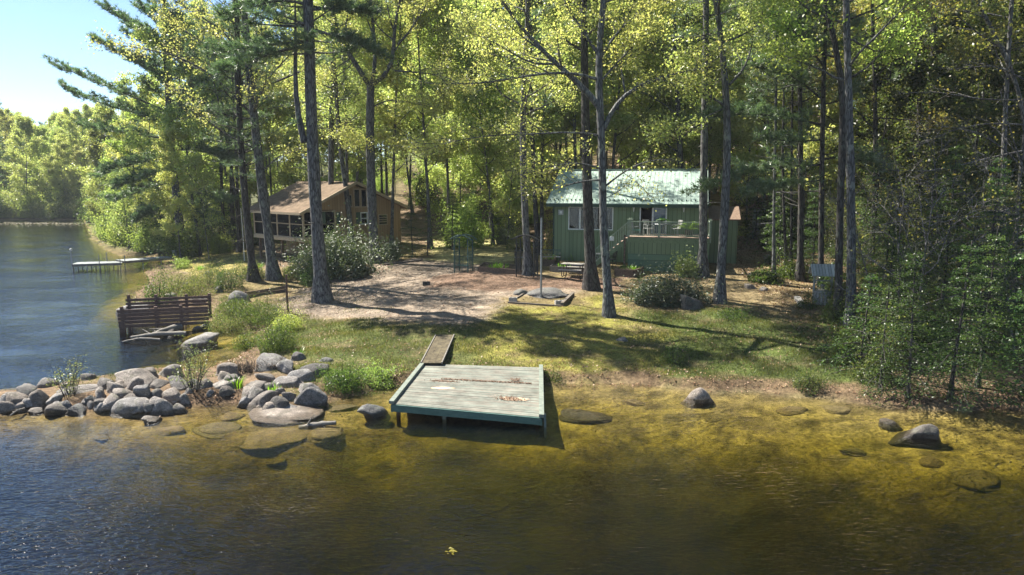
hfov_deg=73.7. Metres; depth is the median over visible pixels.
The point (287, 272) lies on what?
shrub
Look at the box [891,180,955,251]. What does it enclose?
sapling tree
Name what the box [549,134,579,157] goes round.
maple tree
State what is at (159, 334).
driftwood log
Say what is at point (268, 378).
boulder
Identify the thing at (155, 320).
timber wall
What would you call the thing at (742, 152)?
maple tree
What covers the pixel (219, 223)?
hemlock tree
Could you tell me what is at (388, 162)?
wood shrub
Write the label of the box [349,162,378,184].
wood shrub
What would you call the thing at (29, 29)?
sky
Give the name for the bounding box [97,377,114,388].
boulder
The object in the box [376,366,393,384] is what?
shrub
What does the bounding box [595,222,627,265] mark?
deck stairs
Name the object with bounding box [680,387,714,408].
boulder
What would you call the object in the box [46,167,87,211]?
wood shrub
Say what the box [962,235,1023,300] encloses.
sapling tree
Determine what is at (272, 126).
maple tree
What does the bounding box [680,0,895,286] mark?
pine tree
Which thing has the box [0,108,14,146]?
maple tree
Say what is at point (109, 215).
hemlock tree
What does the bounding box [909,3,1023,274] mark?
maple tree
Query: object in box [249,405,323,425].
boulder
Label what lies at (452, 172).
maple tree
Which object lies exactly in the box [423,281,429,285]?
concrete block
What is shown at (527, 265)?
maple tree
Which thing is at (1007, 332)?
wood shrub
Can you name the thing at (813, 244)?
hemlock tree
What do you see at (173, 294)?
boulder
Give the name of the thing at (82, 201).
wood shrub
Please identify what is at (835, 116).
maple tree
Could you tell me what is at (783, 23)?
maple tree
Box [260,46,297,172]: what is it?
maple tree
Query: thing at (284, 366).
boulder
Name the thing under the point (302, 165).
sapling tree
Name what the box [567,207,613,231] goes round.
picture window
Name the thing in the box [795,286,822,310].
shrub
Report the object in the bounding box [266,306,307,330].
shrub
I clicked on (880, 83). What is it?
maple tree
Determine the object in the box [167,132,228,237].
maple tree
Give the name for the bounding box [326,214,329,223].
window
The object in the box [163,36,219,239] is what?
pine tree
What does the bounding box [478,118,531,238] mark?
maple tree
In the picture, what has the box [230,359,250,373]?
shrub
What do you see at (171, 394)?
boulder
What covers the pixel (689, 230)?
potted palm
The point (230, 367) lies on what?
boulder
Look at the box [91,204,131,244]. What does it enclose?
wood shrub
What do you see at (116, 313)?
boulder
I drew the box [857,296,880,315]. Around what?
wood shrub
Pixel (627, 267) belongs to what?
blade plant
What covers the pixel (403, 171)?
wood shrub
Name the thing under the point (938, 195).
sapling tree
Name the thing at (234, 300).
shrub
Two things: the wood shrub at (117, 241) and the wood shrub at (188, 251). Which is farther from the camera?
the wood shrub at (117, 241)
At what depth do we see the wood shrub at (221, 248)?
64.79 m
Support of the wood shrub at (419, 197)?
on the ground at (690, 518)
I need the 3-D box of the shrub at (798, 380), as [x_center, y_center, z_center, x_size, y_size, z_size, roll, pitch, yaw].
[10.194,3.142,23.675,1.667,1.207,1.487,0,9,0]
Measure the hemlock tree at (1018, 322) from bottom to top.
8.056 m
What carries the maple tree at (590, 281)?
on the ground at (690, 518)
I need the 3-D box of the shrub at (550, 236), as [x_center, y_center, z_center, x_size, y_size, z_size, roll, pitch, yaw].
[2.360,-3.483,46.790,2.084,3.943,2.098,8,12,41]
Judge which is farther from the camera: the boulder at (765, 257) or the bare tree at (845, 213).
the boulder at (765, 257)
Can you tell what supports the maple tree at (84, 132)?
on the ground at (690, 518)
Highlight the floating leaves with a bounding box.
[445,547,456,554]
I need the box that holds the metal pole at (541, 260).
[540,218,541,296]
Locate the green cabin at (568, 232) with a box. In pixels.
[546,158,699,262]
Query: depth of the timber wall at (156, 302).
36.60 m
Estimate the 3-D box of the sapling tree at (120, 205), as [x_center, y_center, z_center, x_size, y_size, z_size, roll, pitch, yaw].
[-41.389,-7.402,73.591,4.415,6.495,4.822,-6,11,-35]
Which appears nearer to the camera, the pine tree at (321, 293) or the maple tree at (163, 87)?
the pine tree at (321, 293)
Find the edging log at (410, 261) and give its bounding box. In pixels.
[382,259,422,265]
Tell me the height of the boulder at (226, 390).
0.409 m
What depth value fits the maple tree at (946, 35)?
45.71 m
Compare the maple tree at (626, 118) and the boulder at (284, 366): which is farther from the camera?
the maple tree at (626, 118)
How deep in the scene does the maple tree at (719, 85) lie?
58.85 m
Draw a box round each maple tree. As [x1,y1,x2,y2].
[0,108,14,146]
[0,108,30,188]
[0,113,56,205]
[0,132,43,191]
[0,145,9,189]
[5,129,47,189]
[18,126,55,192]
[22,122,63,189]
[42,137,75,197]
[44,122,77,184]
[44,125,86,190]
[45,110,62,184]
[48,110,82,185]
[51,105,92,186]
[53,103,104,189]
[62,102,119,216]
[65,144,93,202]
[77,107,112,154]
[78,101,98,179]
[80,0,350,280]
[82,115,121,224]
[85,152,102,215]
[85,176,109,221]
[93,82,183,222]
[94,107,162,228]
[94,167,136,214]
[110,92,129,117]
[111,7,244,255]
[111,135,154,202]
[126,60,209,220]
[141,120,213,260]
[157,153,197,239]
[159,39,234,160]
[161,0,278,237]
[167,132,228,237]
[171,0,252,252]
[183,5,305,205]
[210,161,240,221]
[214,22,321,203]
[242,0,366,175]
[249,153,280,190]
[251,111,285,173]
[253,21,303,189]
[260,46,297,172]
[265,0,384,253]
[273,17,379,185]
[277,24,363,172]
[284,19,386,172]
[289,0,386,180]
[317,0,422,180]
[321,49,396,182]
[338,0,454,243]
[353,29,408,195]
[360,0,490,248]
[361,13,442,212]
[379,0,491,238]
[379,0,741,317]
[383,0,440,206]
[393,0,486,188]
[411,76,461,197]
[421,102,486,226]
[428,0,532,244]
[429,3,505,192]
[430,0,538,237]
[430,0,577,227]
[434,0,605,275]
[447,84,499,218]
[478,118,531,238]
[483,0,628,241]
[491,0,647,168]
[496,79,547,213]
[504,4,616,227]
[521,0,629,290]
[521,10,554,153]
[527,136,559,233]
[536,6,625,155]
[544,0,685,172]
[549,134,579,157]
[567,0,652,165]
[590,50,632,168]
[597,42,686,168]
[604,0,699,168]
[616,0,733,169]
[617,0,699,169]
[632,0,763,223]
[634,0,807,304]
[646,0,732,218]
[673,0,756,165]
[688,35,757,177]
[699,0,796,225]
[711,0,819,242]
[712,0,748,193]
[714,28,813,194]
[728,18,858,187]
[733,0,870,244]
[748,5,915,187]
[750,0,950,328]
[755,0,949,320]
[803,5,953,245]
[804,0,964,266]
[811,0,963,218]
[827,26,879,171]
[853,1,973,188]
[857,27,916,135]
[869,0,1016,156]
[875,0,1017,185]
[877,0,1023,311]
[891,1,998,238]
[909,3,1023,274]
[923,0,986,196]
[930,0,1023,312]
[960,0,1023,247]
[961,0,1023,233]
[965,15,1023,234]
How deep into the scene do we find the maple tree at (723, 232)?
32.72 m
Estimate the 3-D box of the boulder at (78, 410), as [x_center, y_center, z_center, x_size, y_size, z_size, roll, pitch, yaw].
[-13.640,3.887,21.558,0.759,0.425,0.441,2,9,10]
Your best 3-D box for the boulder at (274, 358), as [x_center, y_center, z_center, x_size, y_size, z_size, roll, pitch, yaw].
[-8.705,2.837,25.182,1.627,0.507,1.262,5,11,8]
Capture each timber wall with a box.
[117,305,209,345]
[125,293,211,327]
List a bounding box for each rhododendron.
[261,202,399,282]
[487,215,521,244]
[616,249,723,310]
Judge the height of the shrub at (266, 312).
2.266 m
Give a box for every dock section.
[69,249,123,277]
[115,255,174,271]
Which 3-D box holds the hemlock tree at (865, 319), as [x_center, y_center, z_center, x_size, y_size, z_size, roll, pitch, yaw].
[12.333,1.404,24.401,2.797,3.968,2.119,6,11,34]
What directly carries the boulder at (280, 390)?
on the ground at (690, 518)
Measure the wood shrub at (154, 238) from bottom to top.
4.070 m
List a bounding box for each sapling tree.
[92,161,142,248]
[104,188,136,233]
[125,196,164,235]
[153,141,217,242]
[169,152,229,258]
[189,162,229,236]
[216,188,256,221]
[294,160,306,180]
[319,144,327,171]
[319,148,350,176]
[325,161,349,180]
[387,149,409,192]
[413,162,462,235]
[439,184,469,218]
[464,165,486,198]
[482,140,540,241]
[571,139,596,167]
[682,133,699,169]
[778,122,819,195]
[811,216,880,278]
[824,170,888,237]
[825,165,883,207]
[835,179,886,226]
[879,167,914,217]
[884,171,954,226]
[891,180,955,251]
[901,157,985,270]
[940,193,1023,272]
[956,134,979,194]
[961,178,1023,305]
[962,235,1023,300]
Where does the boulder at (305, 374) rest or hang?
on the ground at (690, 518)
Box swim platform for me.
[389,361,546,439]
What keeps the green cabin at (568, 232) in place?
on the ground at (690, 518)
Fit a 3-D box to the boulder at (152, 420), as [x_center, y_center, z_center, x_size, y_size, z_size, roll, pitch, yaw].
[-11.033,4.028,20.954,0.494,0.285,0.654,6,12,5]
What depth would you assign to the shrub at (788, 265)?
39.24 m
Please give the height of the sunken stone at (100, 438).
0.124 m
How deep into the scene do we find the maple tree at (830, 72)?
53.59 m
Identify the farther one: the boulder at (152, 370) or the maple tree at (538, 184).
the maple tree at (538, 184)
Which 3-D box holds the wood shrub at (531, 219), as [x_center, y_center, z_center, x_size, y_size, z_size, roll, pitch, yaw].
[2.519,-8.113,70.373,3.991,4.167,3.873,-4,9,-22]
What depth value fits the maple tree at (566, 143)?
75.21 m
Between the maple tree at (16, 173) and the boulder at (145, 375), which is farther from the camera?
the maple tree at (16, 173)
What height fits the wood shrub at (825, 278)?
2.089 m
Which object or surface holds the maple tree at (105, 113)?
on the ground at (690, 518)
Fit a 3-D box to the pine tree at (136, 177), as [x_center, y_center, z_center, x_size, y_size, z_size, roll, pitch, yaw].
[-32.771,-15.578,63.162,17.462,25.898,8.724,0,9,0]
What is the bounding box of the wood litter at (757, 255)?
[728,218,1023,369]
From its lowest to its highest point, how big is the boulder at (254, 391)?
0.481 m
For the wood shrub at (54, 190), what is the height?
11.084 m
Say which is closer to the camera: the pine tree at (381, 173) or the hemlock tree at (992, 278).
the hemlock tree at (992, 278)
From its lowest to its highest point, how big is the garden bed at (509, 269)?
0.556 m
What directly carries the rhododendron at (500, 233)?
on the ground at (690, 518)
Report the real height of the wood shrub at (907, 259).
4.546 m
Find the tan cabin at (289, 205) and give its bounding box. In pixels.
[250,181,409,261]
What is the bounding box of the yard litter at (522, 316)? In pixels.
[159,251,931,373]
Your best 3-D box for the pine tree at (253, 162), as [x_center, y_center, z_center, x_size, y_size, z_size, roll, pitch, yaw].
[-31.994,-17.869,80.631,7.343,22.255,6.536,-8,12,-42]
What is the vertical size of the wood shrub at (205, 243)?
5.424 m
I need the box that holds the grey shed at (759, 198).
[750,195,806,237]
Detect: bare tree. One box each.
[813,171,905,289]
[818,133,928,272]
[829,167,1023,335]
[830,138,972,300]
[870,100,1021,286]
[888,160,1023,332]
[906,131,1023,359]
[911,91,1023,259]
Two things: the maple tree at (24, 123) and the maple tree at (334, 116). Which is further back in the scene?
the maple tree at (24, 123)
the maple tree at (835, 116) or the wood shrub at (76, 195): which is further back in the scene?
the wood shrub at (76, 195)
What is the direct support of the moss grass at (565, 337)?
on the ground at (690, 518)
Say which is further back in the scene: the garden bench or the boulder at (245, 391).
the garden bench
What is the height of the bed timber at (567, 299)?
0.379 m
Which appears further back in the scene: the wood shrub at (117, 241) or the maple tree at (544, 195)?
the wood shrub at (117, 241)
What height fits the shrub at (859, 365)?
2.209 m
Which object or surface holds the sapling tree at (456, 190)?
on the ground at (690, 518)
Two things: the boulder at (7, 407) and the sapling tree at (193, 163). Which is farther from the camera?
the sapling tree at (193, 163)
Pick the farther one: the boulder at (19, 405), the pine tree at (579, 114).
the pine tree at (579, 114)
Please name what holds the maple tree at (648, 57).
on the ground at (690, 518)
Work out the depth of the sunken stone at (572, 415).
21.60 m
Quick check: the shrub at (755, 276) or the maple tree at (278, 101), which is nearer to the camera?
the shrub at (755, 276)
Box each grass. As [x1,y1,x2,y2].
[4,244,393,395]
[240,301,899,391]
[454,295,680,377]
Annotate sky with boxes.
[0,0,856,161]
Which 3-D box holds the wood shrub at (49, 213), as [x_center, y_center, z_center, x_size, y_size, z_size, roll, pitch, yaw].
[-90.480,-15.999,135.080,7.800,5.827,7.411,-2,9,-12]
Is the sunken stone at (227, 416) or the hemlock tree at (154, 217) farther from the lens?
the hemlock tree at (154, 217)
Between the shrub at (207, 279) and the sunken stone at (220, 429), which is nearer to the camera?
the sunken stone at (220, 429)
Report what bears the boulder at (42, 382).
on the ground at (690, 518)
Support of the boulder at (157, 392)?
on the ground at (690, 518)
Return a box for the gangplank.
[420,334,454,363]
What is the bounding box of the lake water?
[0,220,1023,574]
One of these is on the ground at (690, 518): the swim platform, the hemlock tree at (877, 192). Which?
the hemlock tree at (877, 192)
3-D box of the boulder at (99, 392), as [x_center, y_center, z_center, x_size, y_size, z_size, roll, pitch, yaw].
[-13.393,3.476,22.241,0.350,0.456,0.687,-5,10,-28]
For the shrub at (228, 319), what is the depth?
33.30 m
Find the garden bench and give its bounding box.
[542,249,560,256]
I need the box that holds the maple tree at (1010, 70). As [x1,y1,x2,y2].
[866,0,1023,292]
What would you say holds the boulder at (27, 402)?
on the ground at (690, 518)
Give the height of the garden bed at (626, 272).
0.673 m
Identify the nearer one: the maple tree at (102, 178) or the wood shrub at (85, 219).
the maple tree at (102, 178)
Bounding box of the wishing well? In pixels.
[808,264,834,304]
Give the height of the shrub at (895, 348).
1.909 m
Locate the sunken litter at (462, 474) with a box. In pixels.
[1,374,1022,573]
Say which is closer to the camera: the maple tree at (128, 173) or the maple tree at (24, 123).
the maple tree at (128, 173)
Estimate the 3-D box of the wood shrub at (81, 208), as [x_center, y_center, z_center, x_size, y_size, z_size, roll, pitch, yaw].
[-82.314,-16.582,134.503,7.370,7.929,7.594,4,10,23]
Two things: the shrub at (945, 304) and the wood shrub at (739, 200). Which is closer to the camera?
the shrub at (945, 304)
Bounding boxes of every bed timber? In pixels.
[508,301,560,306]
[560,292,573,305]
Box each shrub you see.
[0,172,41,199]
[0,178,36,216]
[0,179,13,217]
[0,181,21,217]
[3,182,52,217]
[4,180,44,199]
[14,198,50,217]
[19,198,45,217]
[22,175,56,200]
[31,181,57,203]
[34,174,74,207]
[34,176,68,207]
[35,192,69,217]
[38,352,90,398]
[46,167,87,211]
[47,196,81,218]
[57,178,88,208]
[61,176,84,205]
[62,191,83,217]
[70,190,88,218]
[72,182,93,220]
[74,206,95,224]
[75,180,87,211]
[82,205,111,241]
[86,220,104,236]
[90,200,132,247]
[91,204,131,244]
[115,224,148,246]
[117,218,160,252]
[129,254,181,304]
[143,215,174,251]
[148,234,176,252]
[149,256,200,292]
[155,216,210,259]
[167,333,221,390]
[168,270,220,296]
[171,254,192,268]
[172,204,217,250]
[180,248,227,287]
[196,295,253,334]
[199,223,235,254]
[207,283,262,321]
[209,250,248,291]
[222,324,263,353]
[226,190,278,245]
[230,285,293,331]
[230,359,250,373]
[232,260,265,279]
[239,357,262,372]
[248,301,311,354]
[258,357,283,369]
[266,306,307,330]
[277,255,298,278]
[288,245,329,286]
[307,351,374,397]
[326,256,347,277]
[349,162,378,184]
[353,356,401,388]
[375,169,391,193]
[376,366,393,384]
[377,170,397,181]
[378,235,409,262]
[379,153,411,170]
[398,167,408,176]
[401,160,450,208]
[402,162,440,191]
[414,148,431,171]
[417,156,443,182]
[425,184,501,248]
[426,198,452,213]
[434,182,484,232]
[473,214,501,237]
[483,205,532,233]
[501,219,532,249]
[529,197,547,223]
[532,211,553,254]
[543,362,567,385]
[658,342,696,366]
[670,245,702,278]
[712,298,757,321]
[729,181,756,206]
[738,178,817,247]
[744,260,788,285]
[776,245,816,280]
[782,363,832,395]
[789,185,834,231]
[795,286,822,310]
[804,151,826,174]
[805,262,856,289]
[808,163,835,189]
[810,252,950,363]
[811,310,866,365]
[812,282,863,325]
[815,324,843,349]
[816,277,864,302]
[825,242,846,257]
[839,327,908,384]
[843,242,866,267]
[856,219,940,287]
[856,260,889,285]
[856,276,878,293]
[857,270,909,313]
[857,287,877,304]
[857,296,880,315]
[870,323,912,365]
[892,297,985,367]
[908,222,977,266]
[910,273,976,327]
[925,253,976,297]
[965,302,1023,345]
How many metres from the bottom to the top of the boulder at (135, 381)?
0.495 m
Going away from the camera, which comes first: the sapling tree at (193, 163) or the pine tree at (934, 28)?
the pine tree at (934, 28)
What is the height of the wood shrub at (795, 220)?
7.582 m
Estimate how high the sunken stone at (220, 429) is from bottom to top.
0.174 m
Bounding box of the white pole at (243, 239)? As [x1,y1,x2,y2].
[241,215,244,260]
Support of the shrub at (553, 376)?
on the ground at (690, 518)
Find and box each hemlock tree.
[100,180,133,239]
[127,197,148,251]
[145,186,168,253]
[151,209,174,256]
[194,195,213,244]
[207,170,228,236]
[208,178,236,242]
[227,193,253,249]
[398,201,423,257]
[410,212,439,255]
[434,193,465,249]
[464,185,484,229]
[738,173,769,242]
[752,158,805,265]
[793,184,834,264]
[812,273,900,378]
[817,211,833,251]
[829,135,902,279]
[843,193,876,251]
[853,286,908,408]
[856,172,912,294]
[856,247,954,410]
[862,230,916,328]
[867,262,925,374]
[875,247,927,335]
[892,159,971,308]
[896,139,988,350]
[898,240,1016,416]
[916,152,1023,372]
[922,261,955,326]
[925,258,969,325]
[938,229,1023,396]
[955,233,984,293]
[970,225,1022,342]
[973,228,1023,413]
[982,164,1023,306]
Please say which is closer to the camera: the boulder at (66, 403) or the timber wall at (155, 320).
the boulder at (66, 403)
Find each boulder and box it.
[0,394,5,400]
[0,401,15,413]
[4,392,27,403]
[11,401,26,412]
[16,383,36,395]
[22,398,32,407]
[28,389,48,407]
[28,407,44,415]
[37,377,59,387]
[44,401,68,416]
[45,393,63,404]
[56,384,97,394]
[61,400,71,407]
[65,403,86,416]
[80,373,96,380]
[84,395,95,404]
[86,401,93,409]
[93,398,104,409]
[93,402,104,412]
[95,387,104,398]
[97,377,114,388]
[99,393,119,410]
[106,381,123,393]
[109,397,138,418]
[112,388,132,398]
[114,368,157,386]
[115,304,153,316]
[115,380,125,387]
[124,393,138,397]
[126,376,143,389]
[131,397,148,413]
[133,384,150,397]
[141,415,161,425]
[143,402,153,412]
[144,367,158,377]
[149,379,168,388]
[149,396,174,415]
[150,388,163,397]
[158,364,183,377]
[161,329,177,346]
[162,387,180,401]
[164,293,177,300]
[167,375,191,389]
[172,403,187,414]
[176,332,219,356]
[178,393,191,406]
[185,388,193,393]
[190,298,206,302]
[192,326,203,332]
[193,378,213,389]
[206,389,213,396]
[213,379,236,388]
[215,286,223,292]
[215,362,239,375]
[218,371,229,380]
[219,386,235,395]
[224,374,239,384]
[228,290,250,302]
[237,397,249,407]
[240,386,250,399]
[242,390,278,410]
[245,380,266,389]
[248,386,263,401]
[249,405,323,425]
[254,353,285,371]
[254,373,275,382]
[262,401,274,409]
[264,383,273,390]
[270,396,288,407]
[272,376,299,387]
[275,387,284,393]
[276,359,292,373]
[282,392,295,399]
[286,403,296,407]
[287,369,314,381]
[290,351,305,360]
[294,387,327,405]
[299,383,321,392]
[300,363,328,377]
[319,357,333,361]
[357,404,390,426]
[513,289,527,294]
[526,287,567,298]
[616,336,627,341]
[680,294,703,309]
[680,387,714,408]
[744,284,757,288]
[759,286,768,290]
[763,254,771,262]
[878,418,902,431]
[888,424,942,448]
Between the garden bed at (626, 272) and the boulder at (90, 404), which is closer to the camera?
the boulder at (90, 404)
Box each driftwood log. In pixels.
[10,408,24,415]
[122,336,160,341]
[130,328,186,338]
[152,324,182,332]
[298,415,335,429]
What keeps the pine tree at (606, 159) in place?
on the ground at (690, 518)
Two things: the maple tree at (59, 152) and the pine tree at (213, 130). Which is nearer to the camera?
the pine tree at (213, 130)
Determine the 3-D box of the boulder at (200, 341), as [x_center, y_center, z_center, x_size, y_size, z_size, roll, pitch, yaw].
[-14.174,2.576,30.979,2.121,1.031,1.374,-3,9,2]
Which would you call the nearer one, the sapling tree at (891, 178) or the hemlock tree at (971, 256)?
the hemlock tree at (971, 256)
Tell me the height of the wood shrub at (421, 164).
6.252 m
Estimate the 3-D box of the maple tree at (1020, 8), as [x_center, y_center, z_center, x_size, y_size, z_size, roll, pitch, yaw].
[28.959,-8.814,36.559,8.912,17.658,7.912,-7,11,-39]
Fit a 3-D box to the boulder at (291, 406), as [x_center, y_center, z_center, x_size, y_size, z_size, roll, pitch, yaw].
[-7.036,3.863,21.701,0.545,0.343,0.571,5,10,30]
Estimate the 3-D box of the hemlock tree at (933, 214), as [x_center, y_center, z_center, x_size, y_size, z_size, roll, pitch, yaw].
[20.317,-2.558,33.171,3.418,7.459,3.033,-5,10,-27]
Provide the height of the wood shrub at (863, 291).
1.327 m
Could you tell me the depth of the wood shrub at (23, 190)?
138.85 m
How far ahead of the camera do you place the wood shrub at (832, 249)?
44.75 m
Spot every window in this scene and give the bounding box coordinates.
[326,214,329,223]
[353,189,359,207]
[360,189,366,207]
[360,212,367,224]
[378,214,387,224]
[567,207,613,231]
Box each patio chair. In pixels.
[610,251,617,265]
[642,220,653,234]
[671,220,682,233]
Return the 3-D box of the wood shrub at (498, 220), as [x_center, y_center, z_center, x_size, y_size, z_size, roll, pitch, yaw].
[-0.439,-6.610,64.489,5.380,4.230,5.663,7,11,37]
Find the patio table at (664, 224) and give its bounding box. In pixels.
[654,223,669,234]
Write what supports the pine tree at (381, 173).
on the ground at (690, 518)
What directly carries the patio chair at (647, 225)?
on the raised deck
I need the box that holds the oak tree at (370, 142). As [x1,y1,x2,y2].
[279,0,482,263]
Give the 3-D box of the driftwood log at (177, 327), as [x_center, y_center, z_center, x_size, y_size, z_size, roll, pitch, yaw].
[-16.765,2.063,33.026,1.032,0.427,1.684,0,9,0]
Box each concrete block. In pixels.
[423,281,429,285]
[509,297,516,301]
[554,300,563,304]
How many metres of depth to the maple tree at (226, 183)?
71.81 m
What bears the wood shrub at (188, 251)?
on the ground at (690, 518)
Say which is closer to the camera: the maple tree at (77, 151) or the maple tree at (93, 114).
the maple tree at (77, 151)
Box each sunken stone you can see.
[92,435,108,440]
[156,425,184,435]
[191,422,240,438]
[221,412,245,420]
[239,428,306,449]
[265,456,285,464]
[310,425,345,443]
[327,404,358,412]
[559,408,612,423]
[624,399,645,405]
[776,406,807,415]
[818,405,850,413]
[839,448,866,456]
[918,456,944,467]
[950,469,1000,492]
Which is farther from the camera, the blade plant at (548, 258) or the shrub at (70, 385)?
the blade plant at (548, 258)
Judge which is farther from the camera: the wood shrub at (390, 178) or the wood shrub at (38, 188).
the wood shrub at (38, 188)
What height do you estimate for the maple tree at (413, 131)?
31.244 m
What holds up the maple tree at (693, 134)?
on the ground at (690, 518)
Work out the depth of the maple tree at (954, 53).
31.28 m
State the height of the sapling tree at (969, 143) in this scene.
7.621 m
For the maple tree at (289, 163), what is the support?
on the ground at (690, 518)
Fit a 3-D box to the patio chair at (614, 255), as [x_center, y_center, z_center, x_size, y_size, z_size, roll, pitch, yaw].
[6.311,-1.827,43.192,0.570,0.965,0.490,-3,9,-20]
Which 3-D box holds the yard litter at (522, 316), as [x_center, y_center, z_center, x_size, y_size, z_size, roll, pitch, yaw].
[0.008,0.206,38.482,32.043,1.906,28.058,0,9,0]
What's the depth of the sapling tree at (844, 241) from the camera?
36.77 m
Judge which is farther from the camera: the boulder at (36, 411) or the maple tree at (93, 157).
the maple tree at (93, 157)
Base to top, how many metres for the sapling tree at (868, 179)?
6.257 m
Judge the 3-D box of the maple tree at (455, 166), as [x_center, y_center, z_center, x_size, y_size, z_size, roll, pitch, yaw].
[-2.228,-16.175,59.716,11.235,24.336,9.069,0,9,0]
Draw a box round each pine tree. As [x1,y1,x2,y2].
[0,102,6,189]
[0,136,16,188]
[14,118,44,183]
[41,0,239,256]
[97,114,132,210]
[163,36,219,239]
[170,0,227,230]
[185,0,292,281]
[194,0,395,303]
[194,36,248,247]
[202,21,253,252]
[205,15,251,247]
[224,74,270,202]
[225,7,293,250]
[273,59,306,180]
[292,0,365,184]
[348,7,407,195]
[480,0,574,254]
[542,9,595,177]
[547,2,609,159]
[606,148,607,168]
[649,89,688,168]
[668,0,749,277]
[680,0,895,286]
[711,0,830,281]
[740,0,856,273]
[742,0,832,266]
[750,0,842,281]
[874,0,968,235]
[891,1,990,229]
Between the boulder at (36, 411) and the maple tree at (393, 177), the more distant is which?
the maple tree at (393, 177)
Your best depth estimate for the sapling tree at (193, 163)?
58.67 m
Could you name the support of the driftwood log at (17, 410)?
on the lake water
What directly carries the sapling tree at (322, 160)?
on the ground at (690, 518)
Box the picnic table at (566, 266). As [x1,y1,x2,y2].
[558,262,584,277]
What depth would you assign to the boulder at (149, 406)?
21.31 m
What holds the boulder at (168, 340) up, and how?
on the ground at (690, 518)
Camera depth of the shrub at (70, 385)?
22.16 m
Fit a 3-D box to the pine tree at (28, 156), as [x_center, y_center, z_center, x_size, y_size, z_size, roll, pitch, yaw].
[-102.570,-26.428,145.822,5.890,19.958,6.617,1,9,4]
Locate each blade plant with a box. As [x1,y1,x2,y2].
[226,374,246,388]
[267,381,280,390]
[490,261,509,267]
[539,255,555,259]
[616,265,635,268]
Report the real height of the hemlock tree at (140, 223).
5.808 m
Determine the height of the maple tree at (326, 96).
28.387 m
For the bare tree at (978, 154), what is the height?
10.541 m
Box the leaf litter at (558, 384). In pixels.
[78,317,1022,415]
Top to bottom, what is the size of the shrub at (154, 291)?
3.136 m
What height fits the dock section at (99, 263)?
2.500 m
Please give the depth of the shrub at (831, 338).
27.35 m
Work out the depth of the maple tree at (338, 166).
81.41 m
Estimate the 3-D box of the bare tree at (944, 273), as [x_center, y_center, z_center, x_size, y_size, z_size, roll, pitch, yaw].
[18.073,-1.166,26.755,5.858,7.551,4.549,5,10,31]
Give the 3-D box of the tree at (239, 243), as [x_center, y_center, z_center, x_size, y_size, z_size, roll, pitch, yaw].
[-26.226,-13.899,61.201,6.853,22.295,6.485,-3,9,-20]
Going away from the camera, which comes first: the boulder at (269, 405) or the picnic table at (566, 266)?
the boulder at (269, 405)
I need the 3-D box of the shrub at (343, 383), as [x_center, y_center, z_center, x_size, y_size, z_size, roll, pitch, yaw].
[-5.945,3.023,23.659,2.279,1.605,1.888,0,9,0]
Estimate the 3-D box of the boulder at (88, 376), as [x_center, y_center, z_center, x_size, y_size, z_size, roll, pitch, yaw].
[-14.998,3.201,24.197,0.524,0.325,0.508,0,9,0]
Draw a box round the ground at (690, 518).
[0,110,1023,574]
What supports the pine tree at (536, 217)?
on the ground at (690, 518)
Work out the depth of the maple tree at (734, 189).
59.89 m
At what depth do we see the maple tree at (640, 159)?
78.43 m
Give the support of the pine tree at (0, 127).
on the ground at (690, 518)
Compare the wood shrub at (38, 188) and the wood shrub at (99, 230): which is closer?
the wood shrub at (99, 230)
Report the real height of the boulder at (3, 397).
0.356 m
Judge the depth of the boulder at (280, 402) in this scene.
21.61 m
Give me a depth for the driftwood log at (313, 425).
20.47 m
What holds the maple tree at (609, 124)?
on the ground at (690, 518)
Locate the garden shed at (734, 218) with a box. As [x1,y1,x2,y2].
[708,206,740,263]
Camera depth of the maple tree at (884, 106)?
68.14 m
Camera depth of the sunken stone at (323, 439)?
20.06 m
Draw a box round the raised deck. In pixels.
[623,218,712,271]
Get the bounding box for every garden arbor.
[450,234,476,272]
[510,234,543,276]
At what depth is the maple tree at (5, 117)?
154.06 m
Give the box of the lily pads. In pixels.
[2,222,85,224]
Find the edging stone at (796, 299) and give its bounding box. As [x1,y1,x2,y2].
[794,296,804,306]
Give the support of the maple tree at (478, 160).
on the ground at (690, 518)
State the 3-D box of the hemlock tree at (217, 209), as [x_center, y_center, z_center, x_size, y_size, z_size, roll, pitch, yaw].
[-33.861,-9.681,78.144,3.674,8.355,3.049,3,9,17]
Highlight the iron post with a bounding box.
[285,274,288,312]
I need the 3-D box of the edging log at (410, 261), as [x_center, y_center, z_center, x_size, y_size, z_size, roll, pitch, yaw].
[-7.898,-1.807,49.317,2.885,0.419,0.120,-2,9,-14]
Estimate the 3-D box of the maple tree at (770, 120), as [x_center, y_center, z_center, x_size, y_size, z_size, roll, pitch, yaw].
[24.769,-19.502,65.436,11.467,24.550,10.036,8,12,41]
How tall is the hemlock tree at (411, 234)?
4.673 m
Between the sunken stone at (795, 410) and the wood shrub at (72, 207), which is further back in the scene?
the wood shrub at (72, 207)
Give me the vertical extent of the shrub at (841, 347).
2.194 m
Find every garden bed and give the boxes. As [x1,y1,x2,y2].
[479,262,521,274]
[542,255,555,265]
[550,264,583,273]
[614,265,643,277]
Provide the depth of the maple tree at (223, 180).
82.08 m
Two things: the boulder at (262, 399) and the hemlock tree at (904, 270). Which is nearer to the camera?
the boulder at (262, 399)
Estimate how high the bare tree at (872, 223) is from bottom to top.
8.390 m
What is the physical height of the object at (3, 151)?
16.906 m
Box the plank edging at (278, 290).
[244,286,285,296]
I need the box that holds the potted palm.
[672,221,698,235]
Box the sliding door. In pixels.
[639,208,666,233]
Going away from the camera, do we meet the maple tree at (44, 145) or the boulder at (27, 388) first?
the boulder at (27, 388)

